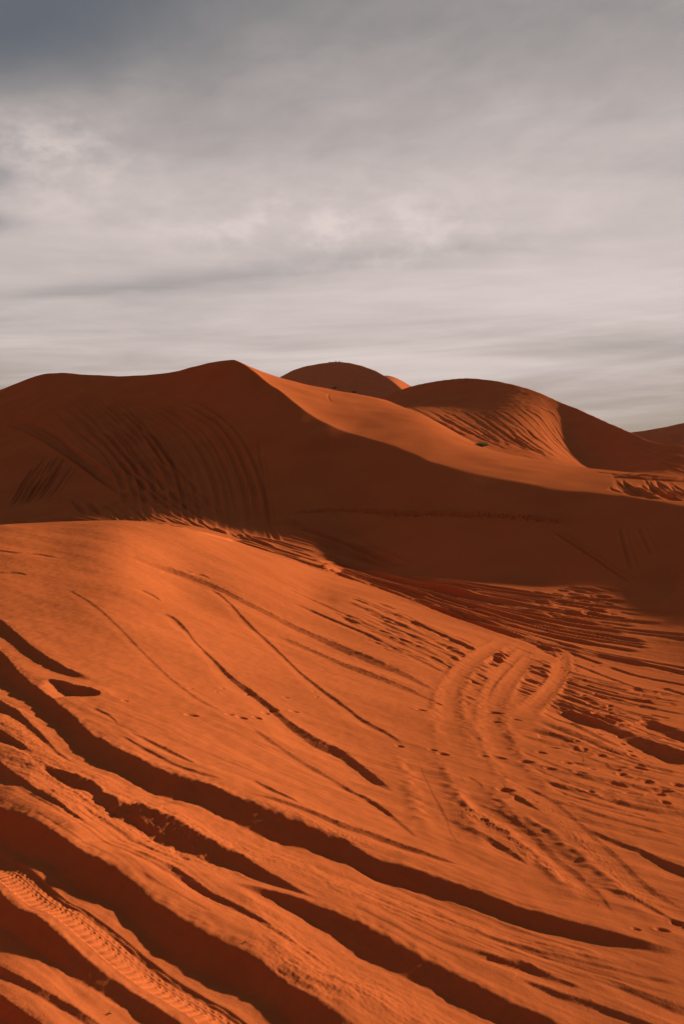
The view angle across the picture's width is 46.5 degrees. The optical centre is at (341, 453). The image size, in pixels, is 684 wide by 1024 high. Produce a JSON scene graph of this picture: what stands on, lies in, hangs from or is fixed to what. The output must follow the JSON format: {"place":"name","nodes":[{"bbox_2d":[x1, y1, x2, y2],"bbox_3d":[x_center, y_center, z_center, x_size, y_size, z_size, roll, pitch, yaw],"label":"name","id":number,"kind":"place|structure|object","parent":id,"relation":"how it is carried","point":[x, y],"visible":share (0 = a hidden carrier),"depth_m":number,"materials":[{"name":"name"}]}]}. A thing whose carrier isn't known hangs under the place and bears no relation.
{"place":"outdoors","nodes":[
{"label":"outdoors","id":0,"kind":"place"},
{"bbox_2d":[280,362,401,398],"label":"round dune","id":1,"kind":"structure","parent":0,"point":[350,378],"depth_m":374.15,"materials":[{"name":"brown sand"}]},
{"bbox_2d":[0,520,683,1023],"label":"sand ground","id":2,"kind":"structure","parent":0,"point":[330,792],"depth_m":5.07,"materials":[{"name":"orange sand"}]},
{"bbox_2d":[0,360,683,584],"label":"dune","id":3,"kind":"structure","parent":0,"point":[237,451],"depth_m":49.93,"materials":[{"name":"brown sand"}]},
{"bbox_2d":[475,441,487,446],"bbox_3d":[10.829,-0.704,61.804,1.241,0.487,1.083,0,0,0],"label":"desert shrub","id":4,"kind":"object","parent":3,"relation":"on","point":[482,444],"visible":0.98,"depth_m":61.69,"materials":[{"name":"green plant"}]},
{"bbox_2d":[0,0,683,431],"label":"sky","id":5,"kind":"structure","parent":0,"point":[413,192],"materials":[{"name":"grey"}]},
{"bbox_2d":[386,376,410,388],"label":"lit dune","id":6,"kind":"structure","parent":0,"point":[401,384],"depth_m":528.63,"materials":[{"name":"orange sand"}]},
{"bbox_2d":[382,378,683,475],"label":"grooved dune","id":7,"kind":"structure","parent":0,"point":[507,418],"depth_m":109.75,"materials":[{"name":"orange sand"}]},
{"bbox_2d":[631,423,683,445],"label":"distant dune","id":8,"kind":"structure","parent":0,"point":[672,435],"depth_m":268.00,"materials":[{"name":"brown sand"}]}
]}

